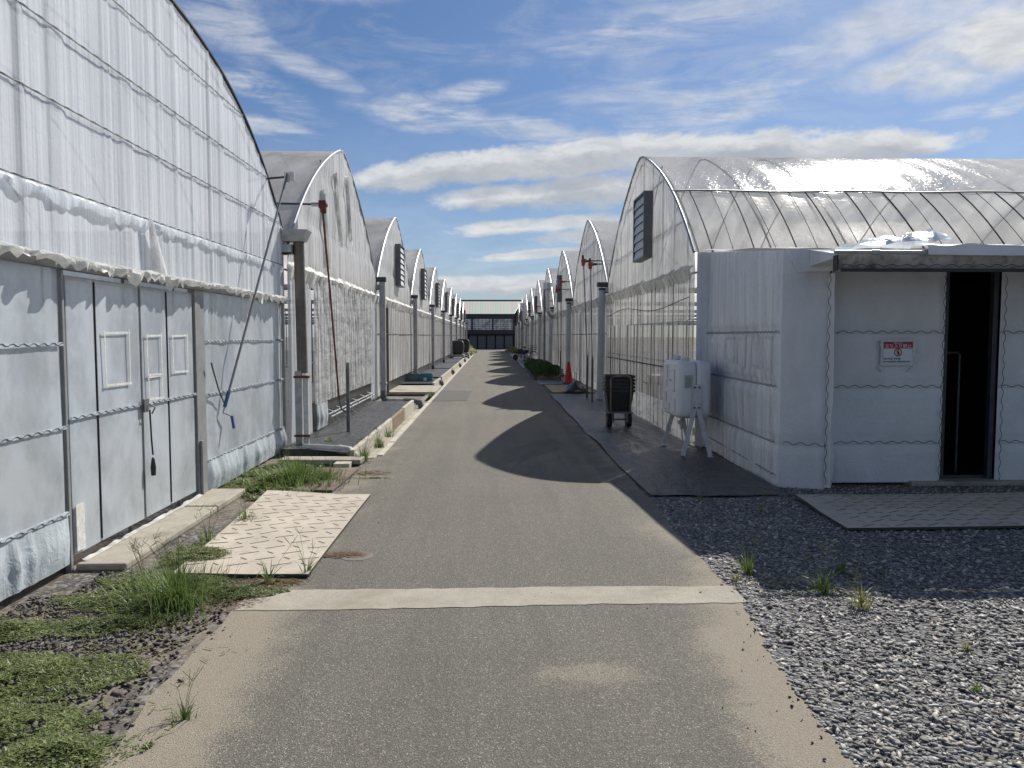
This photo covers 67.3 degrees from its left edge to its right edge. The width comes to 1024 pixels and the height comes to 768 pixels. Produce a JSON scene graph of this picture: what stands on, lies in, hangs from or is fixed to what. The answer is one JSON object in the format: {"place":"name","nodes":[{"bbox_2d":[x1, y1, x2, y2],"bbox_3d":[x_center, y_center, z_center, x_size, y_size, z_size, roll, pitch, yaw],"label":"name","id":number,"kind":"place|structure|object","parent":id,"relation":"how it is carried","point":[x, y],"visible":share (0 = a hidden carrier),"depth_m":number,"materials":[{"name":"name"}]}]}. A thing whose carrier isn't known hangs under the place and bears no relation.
{"place":"outdoors","nodes":[
{"label":"outdoors","id":0,"kind":"place"},
{"bbox_2d":[104,349,854,767],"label":"road","id":1,"kind":"structure","parent":0,"point":[508,473],"depth_m":3.68,"materials":[{"name":"asphalt"}]},
{"bbox_2d":[165,666,204,721],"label":"weed tuft","id":2,"kind":"object","parent":1,"relation":"on","point":[183,713],"visible":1,"depth_m":3.02,"materials":[{"name":"green plant"}]},
{"bbox_2d":[172,470,390,610],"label":"dry litter","id":3,"kind":"object","parent":1,"relation":"on","point":[345,553],"visible":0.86,"depth_m":4.66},
{"bbox_2d":[341,551,372,560],"bbox_3d":[-1.053,1.169,5.226,0.220,0.003,0.220,0,4,-2],"label":"manhole cover","id":4,"kind":"object","parent":1,"relation":"on","point":[367,556],"visible":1,"depth_m":5.19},
{"bbox_2d":[433,390,471,400],"bbox_3d":[-1.478,0.279,19.422,0.880,0.001,3.600,0,4,-2],"label":"road patch","id":5,"kind":"object","parent":1,"relation":"on","point":[450,395],"visible":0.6,"depth_m":19.28,"materials":[{"name":"asphalt"}]},
{"bbox_2d":[235,586,745,609],"bbox_3d":[-0.100,1.219,4.402,2.840,0.001,0.361,0,4,-2],"label":"concrete strip","id":6,"kind":"object","parent":1,"relation":"on","point":[319,599],"visible":1,"depth_m":4.39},
{"bbox_2d":[246,522,826,759],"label":"loose chips","id":7,"kind":"object","parent":1,"relation":"on","point":[792,688],"visible":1,"depth_m":3.25,"materials":[{"name":"stone"}]},
{"bbox_2d":[0,337,1014,767],"bbox_3d":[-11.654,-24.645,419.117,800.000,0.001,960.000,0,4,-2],"label":"ground","id":8,"kind":"structure","parent":0,"point":[66,583],"depth_m":4.20,"materials":[{"name":"soil"}]},
{"bbox_2d":[0,612,193,767],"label":"creeping weed","id":9,"kind":"object","parent":8,"relation":"on","point":[32,667],"visible":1,"depth_m":3.24,"materials":[{"name":"green plant"}]},
{"bbox_2d":[0,571,250,767],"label":"stone litter","id":10,"kind":"object","parent":8,"relation":"on","point":[56,647],"visible":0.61,"depth_m":3.76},
{"bbox_2d":[0,0,291,609],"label":"greenhouse","id":11,"kind":"object","parent":8,"relation":"on","point":[130,151],"visible":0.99,"depth_m":5.54,"materials":[{"name":"white plastic"}]},
{"bbox_2d":[63,275,143,555],"bbox_3d":[-2.821,0.176,5.365,0.057,1.784,1.021,0,4,-2],"label":"door","id":12,"kind":"structure","parent":11,"relation":"in","point":[102,320],"depth_m":5.29,"materials":[{"name":"metal"}]},
{"bbox_2d":[138,286,196,517],"bbox_3d":[-2.850,0.111,6.407,0.057,1.784,1.031,0,4,-2],"label":"door","id":13,"kind":"structure","parent":11,"relation":"in","point":[165,316],"depth_m":6.33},
{"bbox_2d":[211,172,294,428],"bbox_3d":[-2.825,-1.002,8.207,0.620,2.831,2.207,0,4,-2],"label":"hand crank","id":14,"kind":"object","parent":11,"relation":"attached to","point":[288,176],"visible":0.97,"depth_m":8.14,"materials":[{"name":"metal"}]},
{"bbox_2d":[280,228,311,443],"bbox_3d":[-2.856,-0.547,9.890,0.540,2.860,0.280,0,4,-2],"label":"downpipe","id":15,"kind":"object","parent":11,"relation":"attached to","point":[298,238],"visible":0.88,"depth_m":9.86,"materials":[{"name":"grey plastic"}]},
{"bbox_2d":[115,537,177,597],"bbox_3d":[-2.117,1.051,4.459,0.351,0.348,0.388,2,4,33],"label":"weed tuft","id":16,"kind":"object","parent":8,"relation":"on","point":[145,577],"visible":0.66,"depth_m":4.45,"materials":[{"name":"green plant"}]},
{"bbox_2d":[52,527,262,630],"bbox_3d":[-1.851,1.004,4.330,0.982,0.457,1.100,2,4,33],"label":"weed tuft","id":17,"kind":"object","parent":8,"relation":"on","point":[180,593],"visible":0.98,"depth_m":4.23,"materials":[{"name":"green plant"}]},
{"bbox_2d":[76,489,244,570],"bbox_3d":[-2.658,1.085,6.108,0.320,0.074,2.400,0,4,-2],"label":"door sill","id":18,"kind":"structure","parent":8,"relation":"on","point":[116,555],"depth_m":5.70,"materials":[{"name":"concrete"}]},
{"bbox_2d":[49,542,291,613],"bbox_3d":[-2.158,1.172,4.788,1.240,0.082,1.434,-2,4,-30],"label":"creeping weed","id":19,"kind":"object","parent":8,"relation":"on","point":[193,550],"visible":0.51,"depth_m":4.47,"materials":[{"name":"green plant"}]},
{"bbox_2d":[194,503,223,542],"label":"weed tuft","id":20,"kind":"object","parent":8,"relation":"on","point":[208,539],"visible":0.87,"depth_m":5.59,"materials":[{"name":"green plant"}]},
{"bbox_2d":[63,150,378,444],"bbox_3d":[-13.884,-1.704,13.302,22.225,4.744,7.704,0,4,-2],"label":"greenhouse","id":21,"kind":"object","parent":8,"relation":"on","point":[352,275],"visible":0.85,"depth_m":12.43,"materials":[{"name":"white plastic"}]},
{"bbox_2d":[277,194,345,411],"bbox_3d":[-2.857,-1.074,10.733,1.290,3.074,0.599,-2,4,-34],"label":"vent winder","id":22,"kind":"object","parent":21,"relation":"attached to","point":[322,204],"visible":1,"depth_m":10.73,"materials":[{"name":"metal"}]},
{"bbox_2d":[232,495,263,521],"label":"weed tuft","id":23,"kind":"object","parent":8,"relation":"on","point":[244,516],"visible":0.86,"depth_m":6.21,"materials":[{"name":"green plant"}]},
{"bbox_2d":[175,490,370,576],"bbox_3d":[-1.786,1.102,6.023,1.000,0.046,2.580,0,4,-2],"label":"rubber mat","id":24,"kind":"object","parent":8,"relation":"on","point":[323,519],"visible":0.94,"depth_m":5.71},
{"bbox_2d":[280,527,324,576],"bbox_3d":[-1.300,1.052,4.806,0.276,0.303,0.288,0,4,-2],"label":"weed tuft","id":25,"kind":"object","parent":24,"relation":"on","point":[308,567],"visible":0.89,"depth_m":4.82,"materials":[{"name":"green plant"}]},
{"bbox_2d":[219,461,329,500],"bbox_3d":[-2.398,0.935,8.091,1.160,0.164,2.241,0,4,-2],"label":"creeping weed","id":26,"kind":"object","parent":8,"relation":"on","point":[269,486],"visible":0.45,"depth_m":7.57,"materials":[{"name":"green plant"}]},
{"bbox_2d":[254,536,296,584],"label":"weed tuft","id":27,"kind":"object","parent":8,"relation":"on","point":[266,578],"visible":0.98,"depth_m":4.68,"materials":[{"name":"green plant"}]},
{"bbox_2d":[224,444,367,495],"bbox_3d":[-2.246,0.815,7.816,1.668,0.402,1.569,0,4,-2],"label":"weed tuft","id":28,"kind":"object","parent":8,"relation":"on","point":[300,477],"visible":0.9,"depth_m":7.74,"materials":[{"name":"green plant"}]},
{"bbox_2d":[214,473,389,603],"bbox_3d":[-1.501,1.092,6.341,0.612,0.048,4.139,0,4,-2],"label":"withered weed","id":29,"kind":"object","parent":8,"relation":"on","point":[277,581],"visible":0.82,"depth_m":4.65,"materials":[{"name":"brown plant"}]},
{"bbox_2d":[282,468,358,491],"bbox_3d":[-1.996,0.989,8.000,0.550,0.026,1.250,0,4,0],"label":"cover plate","id":30,"kind":"object","parent":8,"relation":"on","point":[333,486],"visible":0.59,"depth_m":7.74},
{"bbox_2d":[278,456,364,463],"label":"concrete slab","id":31,"kind":"structure","parent":8,"relation":"on","point":[355,459],"depth_m":8.89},
{"bbox_2d":[333,461,351,467],"bbox_3d":[-1.932,0.950,8.776,0.180,0.110,0.180,0,4,-2],"label":"concrete block","id":32,"kind":"object","parent":8,"relation":"on","point":[345,464],"depth_m":8.70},
{"bbox_2d":[280,400,413,456],"bbox_3d":[-2.495,0.695,12.904,0.965,0.246,7.400,0,4,-2],"label":"raised bed","id":33,"kind":"object","parent":8,"relation":"on","point":[368,418],"visible":0.91,"depth_m":11.66,"materials":[{"name":"concrete"}]},
{"bbox_2d":[302,444,358,455],"bbox_3d":[-2.235,0.866,9.552,0.808,0.235,0.134,1,4,20],"label":"drain pipe","id":34,"kind":"object","parent":33,"relation":"on","point":[335,447],"visible":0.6,"depth_m":9.52,"materials":[{"name":"grey plastic"}]},
{"bbox_2d":[346,363,349,431],"bbox_3d":[-2.391,0.194,11.224,0.050,1.015,0.075,0,4,-2],"label":"steel stake","id":35,"kind":"object","parent":33,"relation":"on","point":[348,396],"visible":1,"depth_m":11.21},
{"bbox_2d":[284,217,412,400],"bbox_3d":[-14.107,-2.177,20.884,22.200,4.744,7.704,0,4,-2],"label":"greenhouse","id":36,"kind":"object","parent":8,"relation":"on","point":[387,249],"visible":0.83,"depth_m":20.52,"materials":[{"name":"white plastic"}]},
{"bbox_2d":[376,277,423,407],"bbox_3d":[-2.591,-0.934,17.365,1.339,2.957,0.234,1,4,17],"label":"downpipe","id":37,"kind":"object","parent":36,"relation":"attached to","point":[382,316],"visible":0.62,"depth_m":17.44,"materials":[{"name":"grey plastic"}]},
{"bbox_2d":[284,249,430,381],"bbox_3d":[-14.318,-2.650,28.466,22.200,4.744,7.704,0,4,-2],"label":"greenhouse","id":38,"kind":"object","parent":8,"relation":"on","point":[417,272],"visible":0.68,"depth_m":28.32,"materials":[{"name":"white plastic"}]},
{"bbox_2d":[411,295,443,385],"bbox_3d":[-2.802,-1.408,24.947,1.339,2.957,0.234,1,4,17],"label":"downpipe","id":39,"kind":"object","parent":38,"relation":"attached to","point":[415,344],"visible":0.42,"depth_m":25.02,"materials":[{"name":"grey plastic"}]},
{"bbox_2d":[285,267,441,370],"bbox_3d":[-14.529,-3.123,36.048,22.200,4.744,7.704,0,4,-2],"label":"greenhouse","id":40,"kind":"object","parent":8,"relation":"on","point":[433,284],"visible":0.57,"depth_m":35.93,"materials":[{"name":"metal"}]},
{"bbox_2d":[429,304,454,374],"bbox_3d":[-3.013,-1.881,32.530,1.339,2.957,0.234,1,4,17],"label":"downpipe","id":41,"kind":"object","parent":40,"relation":"attached to","point":[432,306],"visible":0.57,"depth_m":32.61,"materials":[{"name":"grey plastic"}]},
{"bbox_2d":[285,279,449,364],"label":"greenhouse","id":42,"kind":"object","parent":8,"relation":"on","point":[444,297],"visible":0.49,"depth_m":43.49,"materials":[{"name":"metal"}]},
{"bbox_2d":[441,310,461,366],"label":"downpipe","id":43,"kind":"object","parent":42,"relation":"attached to","point":[443,327],"visible":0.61,"depth_m":40.17,"materials":[{"name":"grey plastic"}]},
{"bbox_2d":[355,432,379,461],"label":"weed tuft","id":44,"kind":"object","parent":8,"relation":"on","point":[365,454],"visible":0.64,"depth_m":9.21,"materials":[{"name":"green plant"}]},
{"bbox_2d":[285,288,454,359],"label":"greenhouse","id":45,"kind":"object","parent":8,"relation":"on","point":[451,304],"visible":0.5,"depth_m":51.05,"materials":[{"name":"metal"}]},
{"bbox_2d":[285,294,459,356],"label":"greenhouse","id":46,"kind":"object","parent":8,"relation":"on","point":[456,306],"visible":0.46,"depth_m":58.63,"materials":[{"name":"plastic"}]},
{"bbox_2d":[285,299,462,353],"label":"greenhouse","id":47,"kind":"object","parent":8,"relation":"on","point":[460,311],"visible":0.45,"depth_m":66.21,"materials":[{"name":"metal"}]},
{"bbox_2d":[367,422,389,448],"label":"weed tuft","id":48,"kind":"object","parent":8,"relation":"on","point":[378,443],"visible":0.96,"depth_m":10.31,"materials":[{"name":"green plant"}]},
{"bbox_2d":[0,460,822,766],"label":"straw litter","id":49,"kind":"object","parent":8,"relation":"on","point":[236,652],"visible":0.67,"depth_m":3.65,"materials":[{"name":"beige plant"}]},
{"bbox_2d":[387,385,440,394],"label":"concrete slab","id":50,"kind":"structure","parent":8,"relation":"on","point":[412,390],"depth_m":19.87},
{"bbox_2d":[366,354,472,460],"bbox_3d":[-2.833,-1.343,46.571,0.240,0.120,74.750,0,4,-2],"label":"drain channel","id":51,"kind":"object","parent":8,"relation":"on","point":[372,457],"visible":0.2,"depth_m":13.72,"materials":[{"name":"concrete"}]},
{"bbox_2d":[402,378,440,384],"bbox_3d":[-2.805,-0.003,24.078,0.965,0.247,3.000,0,4,-2],"label":"raised bed","id":52,"kind":"object","parent":8,"relation":"on","point":[435,381],"visible":0.62,"depth_m":23.11,"materials":[{"name":"concrete"}]},
{"bbox_2d":[406,373,419,380],"bbox_3d":[-3.085,-0.168,23.957,0.408,0.311,0.554,0,4,-2],"label":"crate","id":53,"kind":"object","parent":52,"relation":"on","point":[412,377],"visible":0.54,"depth_m":23.69,"materials":[{"name":"teal plastic"}]},
{"bbox_2d":[418,373,432,380],"bbox_3d":[-2.685,-0.168,23.968,0.408,0.311,0.554,0,4,-2],"label":"crate","id":54,"kind":"object","parent":52,"relation":"on","point":[425,376],"visible":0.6,"depth_m":23.70,"materials":[{"name":"teal plastic"}]},
{"bbox_2d":[377,355,472,456],"bbox_3d":[-2.368,-0.664,35.312,0.086,0.128,51.555,0,4,-2],"label":"kerb strip","id":55,"kind":"object","parent":8,"relation":"on","point":[392,441],"visible":0.48,"depth_m":13.28,"materials":[{"name":"concrete"}]},
{"bbox_2d":[423,368,451,381],"bbox_3d":[-2.961,-0.350,29.665,0.965,0.244,7.000,0,4,-2],"label":"raised bed","id":56,"kind":"object","parent":8,"relation":"on","point":[443,374],"visible":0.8,"depth_m":29.49,"materials":[{"name":"concrete"}]},
{"bbox_2d":[435,362,458,370],"bbox_3d":[-3.170,-0.820,37.197,0.965,0.245,7.100,0,4,-2],"label":"raised bed","id":57,"kind":"object","parent":8,"relation":"on","point":[454,366],"visible":0.85,"depth_m":36.46,"materials":[{"name":"concrete"}]},
{"bbox_2d":[452,341,464,357],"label":"covered cart","id":58,"kind":"object","parent":8,"relation":"on","point":[457,348],"visible":0.81,"depth_m":51.12,"materials":[{"name":"black plastic"}]},
{"bbox_2d":[458,339,469,355],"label":"covered cart","id":59,"kind":"object","parent":8,"relation":"on","point":[466,346],"visible":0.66,"depth_m":56.11,"materials":[{"name":"black plastic"}]},
{"bbox_2d":[461,300,520,348],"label":"building","id":60,"kind":"structure","parent":8,"relation":"on","point":[491,324],"depth_m":88.00,"materials":[{"name":"metal"}]},
{"bbox_2d":[478,336,485,348],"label":"door","id":61,"kind":"structure","parent":60,"relation":"in","point":[481,339],"depth_m":88.01,"materials":[{"name":"metal"}]},
{"bbox_2d":[487,336,494,348],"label":"door","id":62,"kind":"structure","parent":60,"relation":"in","point":[490,339],"depth_m":88.04,"materials":[{"name":"metal"}]},
{"bbox_2d":[496,336,503,348],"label":"door","id":63,"kind":"structure","parent":60,"relation":"in","point":[499,339],"depth_m":88.08,"materials":[{"name":"metal"}]},
{"bbox_2d":[508,353,528,362],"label":"ground mat","id":64,"kind":"object","parent":8,"relation":"on","point":[519,360],"visible":0.34,"depth_m":52.89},
{"bbox_2d":[521,303,527,356],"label":"chimney","id":65,"kind":"object","parent":64,"relation":"on","point":[523,306],"visible":0.91,"depth_m":55.32,"materials":[{"name":"metal"}]},
{"bbox_2d":[520,363,574,384],"bbox_3d":[1.210,-0.562,32.740,1.265,0.021,18.590,0,4,-2],"label":"ground mat","id":66,"kind":"object","parent":8,"relation":"on","point":[549,381],"visible":0.21,"depth_m":25.57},
{"bbox_2d":[523,358,551,370],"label":"bush","id":67,"kind":"object","parent":66,"relation":"on","point":[529,363],"visible":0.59,"depth_m":32.59,"materials":[{"name":"green plant"}]},
{"bbox_2d":[531,363,563,378],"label":"bush","id":68,"kind":"object","parent":66,"relation":"on","point":[544,371],"visible":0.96,"depth_m":26.70,"materials":[{"name":"green plant"}]},
{"bbox_2d":[543,282,554,360],"bbox_3d":[1.639,-2.374,32.186,0.667,3.730,0.381,0,4,-2],"label":"drainpipe","id":69,"kind":"object","parent":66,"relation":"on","point":[547,287],"visible":0.86,"depth_m":32.07,"materials":[{"name":"metal"}]},
{"bbox_2d":[562,362,572,383],"bbox_3d":[1.773,-0.356,24.083,0.400,0.688,0.400,0,4,-2],"label":"traffic cone","id":70,"kind":"object","parent":66,"relation":"on","point":[568,379],"visible":0.82,"depth_m":24.00,"materials":[{"name":"orange plastic"}]},
{"bbox_2d":[523,294,695,355],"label":"greenhouse","id":71,"kind":"object","parent":8,"relation":"on","point":[527,296],"visible":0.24,"depth_m":58.48,"materials":[{"name":"white paint"}]},
{"bbox_2d":[527,288,695,359],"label":"greenhouse","id":72,"kind":"object","parent":8,"relation":"on","point":[531,300],"visible":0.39,"depth_m":51.34,"materials":[{"name":"white paint"}]},
{"bbox_2d":[530,316,533,358],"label":"downpipe","id":73,"kind":"object","parent":72,"relation":"attached to","point":[531,337],"visible":0.68,"depth_m":48.25,"materials":[{"name":"metal"}]},
{"bbox_2d":[533,280,695,363],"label":"greenhouse","id":74,"kind":"object","parent":8,"relation":"on","point":[538,299],"visible":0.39,"depth_m":44.23,"materials":[{"name":"white paint"}]},
{"bbox_2d":[537,312,541,358],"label":"downpipe","id":75,"kind":"object","parent":74,"relation":"attached to","point":[539,336],"visible":0.67,"depth_m":40.66,"materials":[{"name":"metal"}]},
{"bbox_2d":[541,268,696,369],"bbox_3d":[12.622,-3.188,37.100,22.200,4.744,7.704,0,4,-2],"label":"greenhouse","id":76,"kind":"object","parent":8,"relation":"on","point":[551,274],"visible":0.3,"depth_m":35.94,"materials":[{"name":"white paint"}]},
{"bbox_2d":[548,307,553,362],"bbox_3d":[1.749,-1.943,33.155,0.380,2.751,0.220,0,4,-2],"label":"downpipe","id":77,"kind":"object","parent":76,"relation":"attached to","point":[550,338],"visible":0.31,"depth_m":33.09,"materials":[{"name":"metal"}]},
{"bbox_2d":[553,250,696,380],"bbox_3d":[12.833,-2.715,29.518,22.200,4.744,7.704,0,4,-2],"label":"greenhouse","id":78,"kind":"object","parent":8,"relation":"on","point":[568,261],"visible":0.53,"depth_m":28.66,"materials":[{"name":"white paint"}]},
{"bbox_2d":[565,298,572,372],"bbox_3d":[1.960,-1.470,25.572,0.380,2.751,0.220,0,4,-2],"label":"downpipe","id":79,"kind":"object","parent":78,"relation":"attached to","point":[568,301],"visible":0.66,"depth_m":25.49,"materials":[{"name":"metal"}]},
{"bbox_2d":[571,220,696,394],"bbox_3d":[13.079,-2.242,21.936,22.130,4.744,7.704,0,4,-2],"label":"greenhouse","id":80,"kind":"object","parent":8,"relation":"on","point":[598,240],"visible":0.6,"depth_m":21.04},
{"bbox_2d":[579,313,581,381],"bbox_3d":[2.104,-1.103,23.294,0.040,2.100,0.700,0,4,-2],"label":"door","id":81,"kind":"structure","parent":80,"relation":"in","point":[580,343],"depth_m":23.50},
{"bbox_2d":[581,255,600,354],"bbox_3d":[2.388,-1.882,18.707,1.363,2.533,0.692,0,4,-2],"label":"vent winder","id":82,"kind":"object","parent":80,"relation":"attached to","point":[583,261],"visible":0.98,"depth_m":18.78,"materials":[{"name":"metal"}]},
{"bbox_2d":[588,258,602,355],"bbox_3d":[2.165,-1.811,18.404,2.001,2.437,0.993,-4,5,-45],"label":"vent winder","id":83,"kind":"object","parent":80,"relation":"attached to","point":[590,264],"visible":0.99,"depth_m":18.37,"materials":[{"name":"metal"}]},
{"bbox_2d":[596,282,607,398],"bbox_3d":[2.171,-0.997,17.990,0.380,2.751,0.220,0,4,-2],"label":"downpipe","id":84,"kind":"object","parent":80,"relation":"attached to","point":[601,336],"visible":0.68,"depth_m":17.92,"materials":[{"name":"plastic"}]},
{"bbox_2d":[551,394,789,495],"bbox_3d":[1.759,0.646,13.365,1.345,0.021,12.510,0,4,-2],"label":"ground mat","id":85,"kind":"object","parent":8,"relation":"on","point":[641,455],"visible":0.83,"depth_m":9.20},
{"bbox_2d":[604,375,632,426],"bbox_3d":[1.751,0.282,12.630,0.406,0.865,0.450,0,4,-2],"label":"hand truck","id":86,"kind":"object","parent":85,"relation":"on","point":[610,419],"visible":0.97,"depth_m":12.47,"materials":[{"name":"metal"}]},
{"bbox_2d":[602,388,634,410],"bbox_3d":[1.751,0.257,12.654,0.490,0.352,0.380,0,4,-2],"label":"crate","id":87,"kind":"object","parent":86,"relation":"on","point":[620,400],"visible":0.8,"depth_m":12.50,"materials":[{"name":"black plastic"}]},
{"bbox_2d":[602,385,634,389],"bbox_3d":[1.749,0.199,12.650,0.490,0.352,0.380,0,4,-2],"label":"plant tray","id":88,"kind":"object","parent":87,"relation":"on","point":[618,387],"visible":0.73,"depth_m":12.45,"materials":[{"name":"black plastic"}]},
{"bbox_2d":[602,381,634,385],"bbox_3d":[1.747,0.141,12.647,0.490,0.352,0.380,0,4,-2],"label":"plant tray","id":89,"kind":"object","parent":88,"relation":"on","point":[618,383],"visible":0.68,"depth_m":12.47,"materials":[{"name":"black plastic"}]},
{"bbox_2d":[602,378,635,382],"bbox_3d":[1.752,0.083,12.643,0.490,0.352,0.380,0,4,-2],"label":"plant tray","id":90,"kind":"object","parent":89,"relation":"on","point":[617,380],"visible":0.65,"depth_m":12.45,"materials":[{"name":"black plastic"}]},
{"bbox_2d":[602,374,634,378],"bbox_3d":[1.746,0.025,12.639,0.490,0.352,0.380,0,4,-2],"label":"plant tray","id":91,"kind":"object","parent":90,"relation":"on","point":[607,376],"visible":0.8,"depth_m":12.46,"materials":[{"name":"black plastic"}]},
{"bbox_2d":[661,347,712,456],"bbox_3d":[2.342,0.195,9.950,0.637,1.348,1.110,0,4,-2],"label":"oil tank","id":92,"kind":"object","parent":85,"relation":"on","point":[686,386],"visible":1,"depth_m":9.47,"materials":[{"name":"white plastic"}]},
{"bbox_2d":[605,156,1023,446],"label":"greenhouse","id":93,"kind":"object","parent":8,"relation":"on","point":[678,214],"visible":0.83,"depth_m":11.72,"materials":[{"name":"plastic"}]},
{"bbox_2d":[640,487,1023,767],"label":"gravel bed","id":94,"kind":"object","parent":8,"relation":"on","point":[784,652],"visible":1,"depth_m":4.22,"materials":[{"name":"gravel"}]},
{"bbox_2d":[729,525,771,575],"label":"weed tuft","id":95,"kind":"object","parent":94,"relation":"on","point":[748,566],"visible":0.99,"depth_m":4.84,"materials":[{"name":"green plant"}]},
{"bbox_2d":[800,541,853,596],"bbox_3d":[1.831,1.078,4.475,0.338,0.291,0.270,1,4,14],"label":"weed tuft","id":96,"kind":"object","parent":94,"relation":"on","point":[820,585],"visible":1,"depth_m":4.49,"materials":[{"name":"green plant"}]},
{"bbox_2d":[831,545,856,578],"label":"weed tuft","id":97,"kind":"object","parent":94,"relation":"on","point":[841,568],"visible":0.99,"depth_m":4.83,"materials":[{"name":"green plant"}]},
{"bbox_2d":[834,563,888,610],"bbox_3d":[1.926,1.114,4.255,0.257,0.247,0.306,0,4,-2],"label":"weed tuft","id":98,"kind":"object","parent":94,"relation":"on","point":[862,603],"visible":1,"depth_m":4.25,"materials":[{"name":"green plant"}]},
{"bbox_2d":[795,492,1023,529],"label":"rubber mat","id":99,"kind":"object","parent":94,"relation":"on","point":[928,511],"visible":1,"depth_m":6.43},
{"bbox_2d":[695,245,1023,488],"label":"white shed","id":100,"kind":"structure","parent":8,"relation":"on","point":[806,392],"depth_m":7.71,"materials":[{"name":"metal"}]},
{"bbox_2d":[878,339,916,371],"bbox_3d":[3.825,-0.278,7.625,0.396,0.330,0.010,0,4,-2],"label":"warning sign","id":101,"kind":"object","parent":100,"relation":"attached to","point":[897,352],"visible":1,"depth_m":7.62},
{"bbox_2d":[831,229,1023,254],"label":"torn tarp","id":102,"kind":"object","parent":100,"relation":"on","point":[908,240],"visible":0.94,"depth_m":6.66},
{"bbox_2d":[947,352,960,472],"bbox_3d":[4.728,0.306,8.320,0.212,1.312,0.024,0,4,-2],"label":"grab rail","id":103,"kind":"object","parent":100,"relation":"attached to","point":[957,409],"visible":0.88,"depth_m":8.31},
{"bbox_2d":[994,272,1023,479],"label":"sliding door","id":104,"kind":"structure","parent":100,"relation":"in","point":[1011,455],"depth_m":7.74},
{"bbox_2d":[545,385,594,392],"bbox_3d":[1.585,0.128,21.702,1.130,0.018,3.000,0,4,-2],"label":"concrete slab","id":105,"kind":"object","parent":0,"point":[556,388],"visible":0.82,"depth_m":21.18,"materials":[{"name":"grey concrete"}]},
{"bbox_2d":[563,380,588,391],"bbox_3d":[1.689,0.048,20.297,0.640,0.277,0.588,0,4,-2],"label":"crumpled tarp","id":106,"kind":"object","parent":105,"relation":"on","point":[575,386],"visible":0.93,"depth_m":20.09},
{"bbox_2d":[175,0,1023,410],"label":"sky","id":107,"kind":"structure","parent":0,"point":[492,132],"materials":[{"name":"blue"}]},
{"bbox_2d":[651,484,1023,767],"bbox_3d":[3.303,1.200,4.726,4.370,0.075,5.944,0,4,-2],"label":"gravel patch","id":108,"kind":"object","parent":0,"point":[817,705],"visible":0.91,"depth_m":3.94,"materials":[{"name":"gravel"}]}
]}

